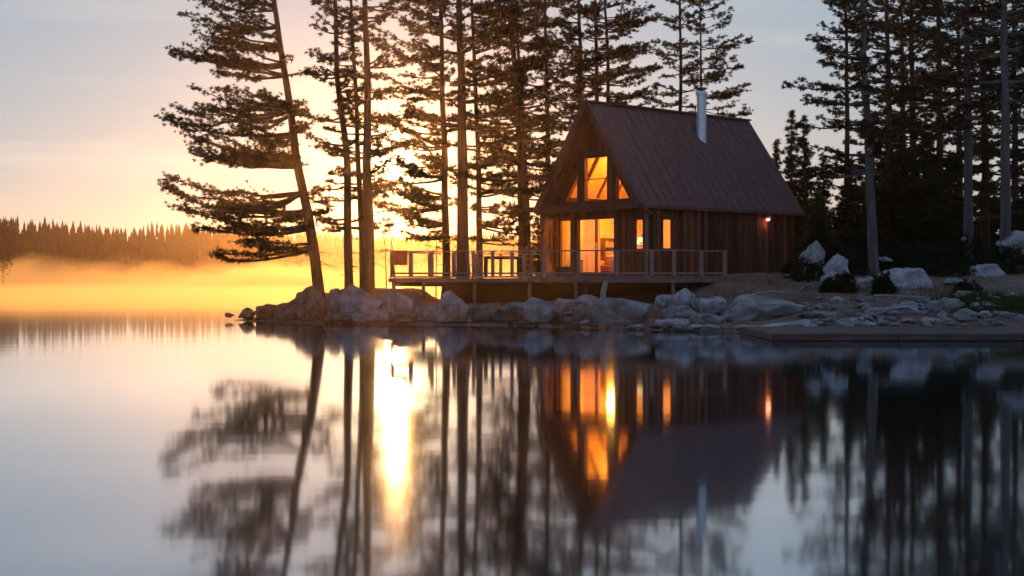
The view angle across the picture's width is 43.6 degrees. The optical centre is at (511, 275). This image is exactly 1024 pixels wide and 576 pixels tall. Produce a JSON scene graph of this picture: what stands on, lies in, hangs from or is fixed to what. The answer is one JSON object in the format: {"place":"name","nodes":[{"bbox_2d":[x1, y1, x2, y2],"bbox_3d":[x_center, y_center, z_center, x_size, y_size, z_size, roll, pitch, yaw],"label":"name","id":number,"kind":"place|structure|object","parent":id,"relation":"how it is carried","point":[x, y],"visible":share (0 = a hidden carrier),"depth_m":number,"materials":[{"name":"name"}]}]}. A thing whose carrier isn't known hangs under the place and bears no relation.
{"place":"outdoors","nodes":[
{"label":"outdoors","id":0,"kind":"place"},
{"bbox_2d":[424,210,441,297],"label":"pine sapling","id":1,"kind":"object","parent":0,"point":[439,247],"visible":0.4,"depth_m":53.98,"materials":[{"name":"green plant"}]},
{"bbox_2d":[0,280,1023,575],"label":"water","id":2,"kind":"structure","parent":0,"point":[168,428],"depth_m":12.26,"materials":[{"name":"liquid"}]},
{"bbox_2d":[740,326,1023,341],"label":"dock","id":3,"kind":"object","parent":2,"relation":"on","point":[893,333],"visible":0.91,"depth_m":32.62,"materials":[{"name":"brown wood"}]},
{"bbox_2d":[0,266,1023,331],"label":"ground","id":4,"kind":"structure","parent":0,"point":[419,301],"depth_m":43.98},
{"bbox_2d":[0,219,16,285],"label":"lone tree","id":5,"kind":"object","parent":4,"relation":"on","point":[9,251],"visible":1,"depth_m":199.87,"materials":[{"name":"plant"}]},
{"bbox_2d":[154,0,338,302],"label":"pine tree","id":6,"kind":"object","parent":4,"relation":"on","point":[228,211],"visible":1,"depth_m":44.42,"materials":[{"name":"green plant"}]},
{"bbox_2d":[238,307,254,319],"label":"boulder","id":7,"kind":"object","parent":4,"relation":"on","point":[246,313],"visible":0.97,"depth_m":46.07,"materials":[{"name":"stone"}]},
{"bbox_2d":[255,304,275,319],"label":"boulder","id":8,"kind":"object","parent":4,"relation":"on","point":[266,311],"visible":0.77,"depth_m":45.88,"materials":[{"name":"stone"}]},
{"bbox_2d":[274,299,297,320],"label":"boulder","id":9,"kind":"object","parent":4,"relation":"on","point":[286,311],"visible":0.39,"depth_m":45.29,"materials":[{"name":"stone"}]},
{"bbox_2d":[294,286,326,321],"bbox_3d":[-6.997,1.111,45.049,1.309,1.490,1.310,-3,0,0],"label":"boulder","id":10,"kind":"object","parent":4,"relation":"on","point":[313,308],"visible":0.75,"depth_m":44.52,"materials":[{"name":"stone"}]},
{"bbox_2d":[325,288,340,314],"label":"boulder","id":11,"kind":"object","parent":4,"relation":"on","point":[332,296],"visible":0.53,"depth_m":44.52,"materials":[{"name":"stone"}]},
{"bbox_2d":[322,311,362,323],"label":"boulder","id":12,"kind":"object","parent":4,"relation":"on","point":[340,317],"visible":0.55,"depth_m":43.36,"materials":[{"name":"stone"}]},
{"bbox_2d":[302,0,401,289],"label":"pine tree","id":13,"kind":"object","parent":4,"relation":"on","point":[347,223],"visible":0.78,"depth_m":45.89,"materials":[{"name":"green plant"}]},
{"bbox_2d":[310,0,399,289],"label":"pine tree","id":14,"kind":"object","parent":4,"relation":"on","point":[355,62],"visible":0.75,"depth_m":45.50,"materials":[{"name":"green plant"}]},
{"bbox_2d":[340,284,383,312],"bbox_3d":[-5.117,1.137,44.330,1.682,1.653,1.237,-1,0,-9],"label":"boulder","id":15,"kind":"object","parent":4,"relation":"on","point":[354,298],"visible":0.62,"depth_m":43.89,"materials":[{"name":"stone"}]},
{"bbox_2d":[318,0,421,297],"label":"pine tree","id":16,"kind":"object","parent":4,"relation":"on","point":[368,228],"visible":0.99,"depth_m":44.87,"materials":[{"name":"green plant"}]},
{"bbox_2d":[352,309,392,323],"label":"boulder","id":17,"kind":"object","parent":4,"relation":"on","point":[379,316],"visible":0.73,"depth_m":43.05,"materials":[{"name":"stone"}]},
{"bbox_2d":[378,291,412,310],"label":"boulder","id":18,"kind":"object","parent":4,"relation":"on","point":[396,301],"visible":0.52,"depth_m":43.92,"materials":[{"name":"stone"}]},
{"bbox_2d":[388,309,422,322],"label":"boulder","id":19,"kind":"object","parent":4,"relation":"on","point":[399,315],"visible":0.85,"depth_m":43.05,"materials":[{"name":"stone"}]},
{"bbox_2d":[362,0,468,298],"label":"pine tree","id":20,"kind":"object","parent":4,"relation":"on","point":[416,195],"visible":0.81,"depth_m":50.89,"materials":[{"name":"green plant"}]},
{"bbox_2d":[414,307,435,321],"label":"boulder","id":21,"kind":"object","parent":4,"relation":"on","point":[428,314],"visible":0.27,"depth_m":43.26,"materials":[{"name":"stone"}]},
{"bbox_2d":[432,291,468,323],"bbox_3d":[-1.953,1.211,43.012,1.364,1.362,0.924,2,0,6],"label":"boulder","id":22,"kind":"object","parent":4,"relation":"on","point":[451,307],"visible":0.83,"depth_m":42.66,"materials":[{"name":"stone"}]},
{"bbox_2d":[395,0,528,275],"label":"pine tree","id":23,"kind":"object","parent":4,"relation":"on","point":[461,173],"visible":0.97,"depth_m":49.79,"materials":[{"name":"green plant"}]},
{"bbox_2d":[466,302,500,322],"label":"boulder","id":24,"kind":"object","parent":4,"relation":"on","point":[480,313],"visible":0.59,"depth_m":42.66,"materials":[{"name":"stone"}]},
{"bbox_2d":[446,0,550,275],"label":"pine tree","id":25,"kind":"object","parent":4,"relation":"on","point":[497,180],"visible":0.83,"depth_m":51.87,"materials":[{"name":"green plant"}]},
{"bbox_2d":[0,214,998,278],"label":"wood","id":26,"kind":"object","parent":4,"relation":"on","point":[46,251],"visible":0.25,"depth_m":331.07,"materials":[{"name":"plant"}]},
{"bbox_2d":[492,302,524,321],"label":"boulder","id":27,"kind":"object","parent":4,"relation":"on","point":[510,312],"visible":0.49,"depth_m":42.15,"materials":[{"name":"stone"}]},
{"bbox_2d":[449,0,585,275],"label":"pine tree","id":28,"kind":"object","parent":4,"relation":"on","point":[519,178],"visible":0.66,"depth_m":53.62,"materials":[{"name":"green plant"}]},
{"bbox_2d":[488,0,566,275],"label":"pine tree","id":29,"kind":"object","parent":4,"relation":"on","point":[543,129],"visible":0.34,"depth_m":55.90,"materials":[{"name":"green plant"}]},
{"bbox_2d":[531,212,539,275],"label":"spruce tree","id":30,"kind":"object","parent":4,"relation":"on","point":[536,263],"visible":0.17,"depth_m":56.88,"materials":[{"name":"plant"}]},
{"bbox_2d":[523,297,559,324],"bbox_3d":[1.074,1.241,41.918,1.477,1.092,1.222,-2,0,-2],"label":"boulder","id":31,"kind":"object","parent":4,"relation":"on","point":[536,311],"visible":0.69,"depth_m":41.46,"materials":[{"name":"stone"}]},
{"bbox_2d":[485,0,604,236],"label":"pine tree","id":32,"kind":"object","parent":4,"relation":"on","point":[562,72],"visible":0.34,"depth_m":57.31,"materials":[{"name":"green plant"}]},
{"bbox_2d":[388,249,726,303],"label":"deck","id":33,"kind":"structure","parent":4,"relation":"on","point":[477,288],"depth_m":46.16,"materials":[{"name":"brown wood"}]},
{"bbox_2d":[393,250,407,264],"bbox_3d":[-4.101,-0.637,47.011,0.613,0.535,0.189,0,0,16],"label":"towel","id":34,"kind":"object","parent":33,"relation":"hanging from","point":[400,257],"visible":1,"depth_m":46.91,"materials":[{"name":"red fabric"}]},
{"bbox_2d":[481,256,523,275],"bbox_3d":[-0.359,-0.342,47.993,1.500,0.740,0.785,0,0,-9],"label":"outdoor table","id":35,"kind":"object","parent":33,"relation":"on","point":[486,258],"visible":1,"depth_m":47.90,"materials":[{"name":"brown wood"}]},
{"bbox_2d":[553,295,597,323],"bbox_3d":[2.051,1.234,41.242,1.425,1.196,0.997,0,0,22],"label":"boulder","id":36,"kind":"object","parent":4,"relation":"on","point":[571,311],"visible":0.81,"depth_m":40.93,"materials":[{"name":"stone"}]},
{"bbox_2d":[529,0,627,157],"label":"pine tree","id":37,"kind":"object","parent":4,"relation":"on","point":[606,73],"visible":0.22,"depth_m":61.49,"materials":[{"name":"green plant"}]},
{"bbox_2d":[543,0,655,130],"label":"pine tree","id":38,"kind":"object","parent":4,"relation":"on","point":[586,13],"visible":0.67,"depth_m":60.63,"materials":[{"name":"green plant"}]},
{"bbox_2d":[592,297,652,323],"bbox_3d":[3.496,1.254,40.706,1.983,1.110,1.377,0,0,13],"label":"boulder","id":39,"kind":"object","parent":4,"relation":"on","point":[607,310],"visible":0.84,"depth_m":40.22,"materials":[{"name":"stone"}]},
{"bbox_2d":[585,0,662,104],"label":"pine tree","id":40,"kind":"object","parent":4,"relation":"on","point":[636,70],"visible":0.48,"depth_m":62.46,"materials":[{"name":"green plant"}]},
{"bbox_2d":[655,294,671,308],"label":"boulder","id":41,"kind":"object","parent":4,"relation":"on","point":[661,301],"visible":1,"depth_m":40.65,"materials":[{"name":"stone"}]},
{"bbox_2d":[533,91,803,275],"bbox_3d":[6.626,-3.130,53.096,9.845,8.960,6.188,0,0,-40],"label":"frame cabin","id":42,"kind":"object","parent":4,"relation":"on","point":[666,179],"visible":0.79,"depth_m":51.35,"materials":[{"name":"wood"}]},
{"bbox_2d":[555,219,570,267],"bbox_3d":[2.115,-1.280,52.074,0.095,1.970,0.970,0,0,-40],"label":"window frame","id":43,"kind":"structure","parent":42,"relation":"in","point":[556,223],"depth_m":52.39,"materials":[{"name":"brown wood"}]},
{"bbox_2d":[583,219,599,271],"bbox_3d":[3.186,-1.216,51.172,0.093,2.232,1.080,0,0,-40],"label":"curtain","id":44,"kind":"object","parent":42,"relation":"attached to","point":[588,244],"visible":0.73,"depth_m":51.20,"materials":[{"name":"orange fabric"}]},
{"bbox_2d":[576,217,613,271],"bbox_3d":[3.307,-1.150,50.599,0.145,2.230,2.210,0,0,-40],"label":"glass door","id":45,"kind":"structure","parent":42,"relation":"in","point":[596,219],"depth_m":50.59,"materials":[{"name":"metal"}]},
{"bbox_2d":[584,155,607,202],"bbox_3d":[3.342,-3.800,50.595,0.095,1.810,1.380,0,0,-40],"label":"window frame","id":46,"kind":"structure","parent":42,"relation":"in","point":[601,155],"depth_m":50.57,"materials":[{"name":"brown wood"}]},
{"bbox_2d":[600,255,613,271],"bbox_3d":[3.991,-0.445,52.204,0.880,0.750,1.900,0,0,-28],"label":"sofa","id":47,"kind":"object","parent":42,"relation":"on","point":[606,265],"visible":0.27,"depth_m":52.01,"materials":[{"name":"fabric"}]},
{"bbox_2d":[601,238,613,260],"bbox_3d":[4.373,-0.770,54.192,1.440,1.600,0.280,0,0,-40],"label":"bookshelf","id":48,"kind":"object","parent":42,"relation":"on","point":[605,244],"visible":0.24,"depth_m":53.80,"materials":[{"name":"brown wood"}]},
{"bbox_2d":[661,218,674,249],"bbox_3d":[5.975,-1.580,49.157,0.700,1.210,0.122,0,0,-40],"label":"window frame","id":49,"kind":"structure","parent":42,"relation":"in","point":[673,222],"depth_m":49.13,"materials":[{"name":"brown wood"}]},
{"bbox_2d":[649,318,691,327],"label":"boulder","id":50,"kind":"object","parent":4,"relation":"on","point":[667,323],"visible":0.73,"depth_m":38.70,"materials":[{"name":"stone"}]},
{"bbox_2d":[635,0,721,110],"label":"pine tree","id":51,"kind":"object","parent":4,"relation":"on","point":[683,71],"visible":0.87,"depth_m":63.57,"materials":[{"name":"green plant"}]},
{"bbox_2d":[661,306,696,318],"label":"boulder","id":52,"kind":"object","parent":4,"relation":"on","point":[680,312],"visible":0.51,"depth_m":39.68,"materials":[{"name":"stone"}]},
{"bbox_2d":[668,288,694,305],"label":"boulder","id":53,"kind":"object","parent":52,"relation":"on","point":[682,297],"visible":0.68,"depth_m":40.33,"materials":[{"name":"stone"}]},
{"bbox_2d":[689,324,719,330],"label":"boulder","id":54,"kind":"object","parent":4,"relation":"on","point":[698,327],"visible":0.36,"depth_m":37.58,"materials":[{"name":"stone"}]},
{"bbox_2d":[689,313,723,323],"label":"boulder","id":55,"kind":"object","parent":4,"relation":"on","point":[703,318],"visible":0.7,"depth_m":38.73,"materials":[{"name":"stone"}]},
{"bbox_2d":[698,296,726,314],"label":"boulder","id":56,"kind":"object","parent":4,"relation":"on","point":[716,305],"visible":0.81,"depth_m":40.10,"materials":[{"name":"stone"}]},
{"bbox_2d":[684,0,754,117],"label":"pine tree","id":57,"kind":"object","parent":4,"relation":"on","point":[714,65],"visible":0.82,"depth_m":64.86,"materials":[{"name":"green plant"}]},
{"bbox_2d":[772,139,783,174],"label":"spruce tree","id":58,"kind":"object","parent":4,"relation":"on","point":[776,156],"visible":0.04,"depth_m":62.92,"materials":[{"name":"plant"}]},
{"bbox_2d":[761,319,816,325],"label":"boulder","id":59,"kind":"object","parent":4,"relation":"on","point":[805,322],"visible":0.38,"depth_m":37.26,"materials":[{"name":"stone"}]},
{"bbox_2d":[778,110,806,242],"bbox_3d":[13.432,-3.986,62.103,2.845,8.160,2.697,0,0,0],"label":"spruce tree","id":60,"kind":"object","parent":4,"relation":"on","point":[789,150],"visible":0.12,"depth_m":61.90,"materials":[{"name":"plant"}]},
{"bbox_2d":[783,256,823,282],"bbox_3d":[10.578,-0.055,45.452,1.725,1.295,1.355,0,0,-22],"label":"shrub","id":61,"kind":"object","parent":4,"relation":"on","point":[799,268],"visible":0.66,"depth_m":45.25,"materials":[{"name":"green plant"}]},
{"bbox_2d":[790,113,818,261],"bbox_3d":[13.678,-3.741,59.952,2.629,7.766,2.689,0,0,-26],"label":"spruce tree","id":62,"kind":"object","parent":4,"relation":"on","point":[803,186],"visible":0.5,"depth_m":59.86,"materials":[{"name":"plant"}]},
{"bbox_2d":[799,240,824,271],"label":"boulder","id":63,"kind":"object","parent":4,"relation":"on","point":[813,252],"visible":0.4,"depth_m":48.66,"materials":[{"name":"stone"}]},
{"bbox_2d":[794,310,836,317],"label":"boulder","id":64,"kind":"object","parent":4,"relation":"on","point":[811,314],"visible":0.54,"depth_m":38.22,"materials":[{"name":"stone"}]},
{"bbox_2d":[793,187,839,264],"bbox_3d":[12.886,-1.784,53.978,2.287,3.955,2.290,0,0,0],"label":"spruce tree","id":65,"kind":"object","parent":4,"relation":"on","point":[817,227],"visible":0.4,"depth_m":53.83,"materials":[{"name":"green plant"}]},
{"bbox_2d":[812,155,836,231],"bbox_3d":[14.587,-2.810,60.038,2.898,5.824,3.001,0,0,0],"label":"spruce tree","id":66,"kind":"object","parent":4,"relation":"on","point":[825,192],"visible":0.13,"depth_m":59.89,"materials":[{"name":"plant"}]},
{"bbox_2d":[790,236,859,266],"bbox_3d":[12.351,-0.748,49.964,3.192,1.544,2.306,0,0,0],"label":"shrub","id":67,"kind":"object","parent":4,"relation":"on","point":[833,244],"visible":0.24,"depth_m":49.74,"materials":[{"name":"green plant"}]},
{"bbox_2d":[819,276,839,292],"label":"shrub","id":68,"kind":"object","parent":4,"relation":"on","point":[828,284],"visible":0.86,"depth_m":42.25,"materials":[{"name":"green plant"}]},
{"bbox_2d":[823,254,849,274],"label":"boulder","id":69,"kind":"object","parent":4,"relation":"on","point":[838,263],"visible":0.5,"depth_m":43.31,"materials":[{"name":"stone"}]},
{"bbox_2d":[810,2,875,226],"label":"pine tree","id":70,"kind":"object","parent":4,"relation":"on","point":[847,141],"visible":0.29,"depth_m":66.01,"materials":[{"name":"green plant"}]},
{"bbox_2d":[834,318,853,325],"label":"stone","id":71,"kind":"object","parent":4,"relation":"on","point":[844,322],"visible":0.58,"depth_m":36.90,"materials":[{"name":"stone"}]},
{"bbox_2d":[781,0,908,275],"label":"pine tree","id":72,"kind":"object","parent":4,"relation":"on","point":[870,133],"visible":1,"depth_m":45.85,"materials":[{"name":"green plant"}]},
{"bbox_2d":[833,270,858,293],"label":"shrub","id":73,"kind":"object","parent":4,"relation":"on","point":[844,282],"visible":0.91,"depth_m":42.09,"materials":[{"name":"green plant"}]},
{"bbox_2d":[679,264,1023,304],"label":"dry grass","id":74,"kind":"structure","parent":4,"relation":"on","point":[719,295],"depth_m":43.74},
{"bbox_2d":[824,174,882,257],"bbox_3d":[14.363,-2.251,55.040,3.249,4.783,3.612,0,0,0],"label":"spruce tree","id":75,"kind":"object","parent":4,"relation":"on","point":[847,223],"visible":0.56,"depth_m":54.67,"materials":[{"name":"plant"}]},
{"bbox_2d":[844,247,879,271],"bbox_3d":[12.945,-0.576,47.462,1.341,1.030,1.430,0,0,29],"label":"shrub","id":76,"kind":"object","parent":4,"relation":"on","point":[864,254],"visible":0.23,"depth_m":47.41,"materials":[{"name":"green plant"}]},
{"bbox_2d":[846,255,881,275],"bbox_3d":[12.477,-0.253,46.508,1.908,1.005,1.483,0,0,0],"label":"shrub","id":77,"kind":"object","parent":4,"relation":"on","point":[859,265],"visible":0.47,"depth_m":46.13,"materials":[{"name":"green plant"}]},
{"bbox_2d":[855,276,877,291],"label":"boulder","id":78,"kind":"object","parent":4,"relation":"on","point":[864,284],"visible":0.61,"depth_m":42.36,"materials":[{"name":"stone"}]},
{"bbox_2d":[855,140,884,256],"bbox_3d":[16.870,-3.242,59.875,3.875,6.586,3.751,0,0,-30],"label":"spruce tree","id":79,"kind":"object","parent":4,"relation":"on","point":[860,178],"visible":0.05,"depth_m":59.78,"materials":[{"name":"plant"}]},
{"bbox_2d":[871,270,898,294],"bbox_3d":[12.183,0.326,41.984,0.972,1.007,0.869,0,0,0],"label":"shrub","id":80,"kind":"object","parent":4,"relation":"on","point":[885,284],"visible":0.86,"depth_m":41.83,"materials":[{"name":"green plant"}]},
{"bbox_2d":[815,0,963,256],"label":"pine tree","id":81,"kind":"object","parent":4,"relation":"on","point":[890,101],"visible":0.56,"depth_m":57.60,"materials":[{"name":"green plant"}]},
{"bbox_2d":[862,117,922,265],"bbox_3d":[17.265,-3.607,58.002,4.021,7.300,4.403,0,0,33],"label":"spruce tree","id":82,"kind":"object","parent":4,"relation":"on","point":[896,178],"visible":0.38,"depth_m":57.51,"materials":[{"name":"plant"}]},
{"bbox_2d":[864,303,920,314],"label":"boulder","id":83,"kind":"object","parent":4,"relation":"on","point":[908,308],"visible":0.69,"depth_m":38.52,"materials":[{"name":"stone"}]},
{"bbox_2d":[877,267,933,289],"bbox_3d":[13.317,0.197,43.258,2.186,0.951,1.200,2,-1,-13],"label":"boulder","id":84,"kind":"object","parent":4,"relation":"on","point":[901,278],"visible":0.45,"depth_m":42.96,"materials":[{"name":"stone"}]},
{"bbox_2d":[836,0,974,212],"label":"pine tree","id":85,"kind":"object","parent":4,"relation":"on","point":[880,106],"visible":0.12,"depth_m":77.83,"materials":[{"name":"green plant"}]},
{"bbox_2d":[885,246,933,270],"bbox_3d":[14.883,-0.494,47.456,1.989,1.260,1.710,0,0,32],"label":"shrub","id":86,"kind":"object","parent":4,"relation":"on","point":[919,262],"visible":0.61,"depth_m":47.30,"materials":[{"name":"green plant"}]},
{"bbox_2d":[861,0,992,214],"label":"pine tree","id":87,"kind":"object","parent":4,"relation":"on","point":[913,74],"visible":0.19,"depth_m":62.68,"materials":[{"name":"green plant"}]},
{"bbox_2d":[919,298,963,312],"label":"boulder","id":88,"kind":"object","parent":4,"relation":"on","point":[949,304],"visible":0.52,"depth_m":39.12,"materials":[{"name":"stone"}]},
{"bbox_2d":[871,0,1018,239],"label":"pine tree","id":89,"kind":"object","parent":4,"relation":"on","point":[937,92],"visible":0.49,"depth_m":57.65,"materials":[{"name":"green plant"}]},
{"bbox_2d":[924,252,975,277],"bbox_3d":[15.484,-0.290,45.491,2.085,1.068,1.509,0,0,0],"label":"shrub","id":90,"kind":"object","parent":4,"relation":"on","point":[957,267],"visible":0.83,"depth_m":45.26,"materials":[{"name":"green plant"}]},
{"bbox_2d":[894,0,1023,264],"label":"pine tree","id":91,"kind":"object","parent":4,"relation":"on","point":[966,120],"visible":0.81,"depth_m":49.85,"materials":[{"name":"green plant"}]},
{"bbox_2d":[894,286,1023,319],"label":"grass","id":92,"kind":"structure","parent":4,"relation":"on","point":[1009,303],"depth_m":39.74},
{"bbox_2d":[908,0,1014,234],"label":"pine tree","id":93,"kind":"object","parent":4,"relation":"on","point":[960,179],"visible":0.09,"depth_m":71.43,"materials":[{"name":"green plant"}]},
{"bbox_2d":[943,151,984,263],"bbox_3d":[20.666,-3.037,59.936,3.021,5.651,3.042,0,0,0],"label":"spruce tree","id":94,"kind":"object","parent":4,"relation":"on","point":[953,176],"visible":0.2,"depth_m":59.74,"materials":[{"name":"plant"}]},
{"bbox_2d":[952,308,977,319],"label":"boulder","id":95,"kind":"object","parent":4,"relation":"on","point":[964,312],"visible":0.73,"depth_m":37.90,"materials":[{"name":"stone"}]},
{"bbox_2d":[950,279,983,293],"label":"shrub","id":96,"kind":"object","parent":4,"relation":"on","point":[961,285],"visible":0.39,"depth_m":41.42,"materials":[{"name":"green plant"}]},
{"bbox_2d":[916,0,1023,270],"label":"pine tree","id":97,"kind":"object","parent":4,"relation":"on","point":[1004,104],"visible":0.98,"depth_m":46.94,"materials":[{"name":"green plant"}]},
{"bbox_2d":[946,234,996,266],"bbox_3d":[17.983,-0.936,50.021,2.565,1.395,2.145,0,0,0],"label":"shrub","id":98,"kind":"object","parent":4,"relation":"on","point":[978,247],"visible":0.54,"depth_m":49.71,"materials":[{"name":"green plant"}]},
{"bbox_2d":[922,0,1023,251],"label":"pine tree","id":99,"kind":"object","parent":4,"relation":"on","point":[985,132],"visible":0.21,"depth_m":61.84,"materials":[{"name":"green plant"}]},
{"bbox_2d":[963,263,1005,276],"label":"boulder","id":100,"kind":"object","parent":4,"relation":"on","point":[990,270],"visible":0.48,"depth_m":45.22,"materials":[{"name":"stone"}]},
{"bbox_2d":[973,169,999,250],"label":"spruce tree","id":101,"kind":"object","parent":4,"relation":"on","point":[994,228],"visible":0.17,"depth_m":65.68,"materials":[{"name":"plant"}]},
{"bbox_2d":[960,0,1023,215],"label":"pine tree","id":102,"kind":"object","parent":4,"relation":"on","point":[1016,152],"visible":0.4,"depth_m":56.50,"materials":[{"name":"green plant"}]},
{"bbox_2d":[970,244,1023,273],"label":"shrub","id":103,"kind":"object","parent":4,"relation":"on","point":[1018,259],"visible":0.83,"depth_m":45.75,"materials":[{"name":"green plant"}]},
{"bbox_2d":[970,0,1023,220],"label":"pine tree","id":104,"kind":"object","parent":4,"relation":"on","point":[1016,145],"visible":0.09,"depth_m":73.80,"materials":[{"name":"green plant"}]},
{"bbox_2d":[996,174,1023,259],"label":"spruce tree","id":105,"kind":"object","parent":4,"relation":"on","point":[1017,222],"visible":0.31,"depth_m":55.95,"materials":[{"name":"plant"}]},
{"bbox_2d":[996,230,1023,255],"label":"boulder","id":106,"kind":"object","parent":4,"relation":"on","point":[1016,237],"visible":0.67,"depth_m":46.57,"materials":[{"name":"stone"}]},
{"bbox_2d":[0,0,1023,242],"label":"sky","id":107,"kind":"structure","parent":0,"point":[83,83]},
{"bbox_2d":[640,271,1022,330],"bbox_3d":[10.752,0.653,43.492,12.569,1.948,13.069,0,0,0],"label":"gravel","id":108,"kind":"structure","parent":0,"point":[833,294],"depth_m":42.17,"materials":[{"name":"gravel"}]},
{"bbox_2d":[722,294,807,321],"bbox_3d":[7.822,1.090,39.643,2.894,1.041,2.158,-2,0,0],"label":"boulder","id":109,"kind":"object","parent":108,"relation":"on","point":[747,307],"visible":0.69,"depth_m":38.79,"materials":[{"name":"stone"}]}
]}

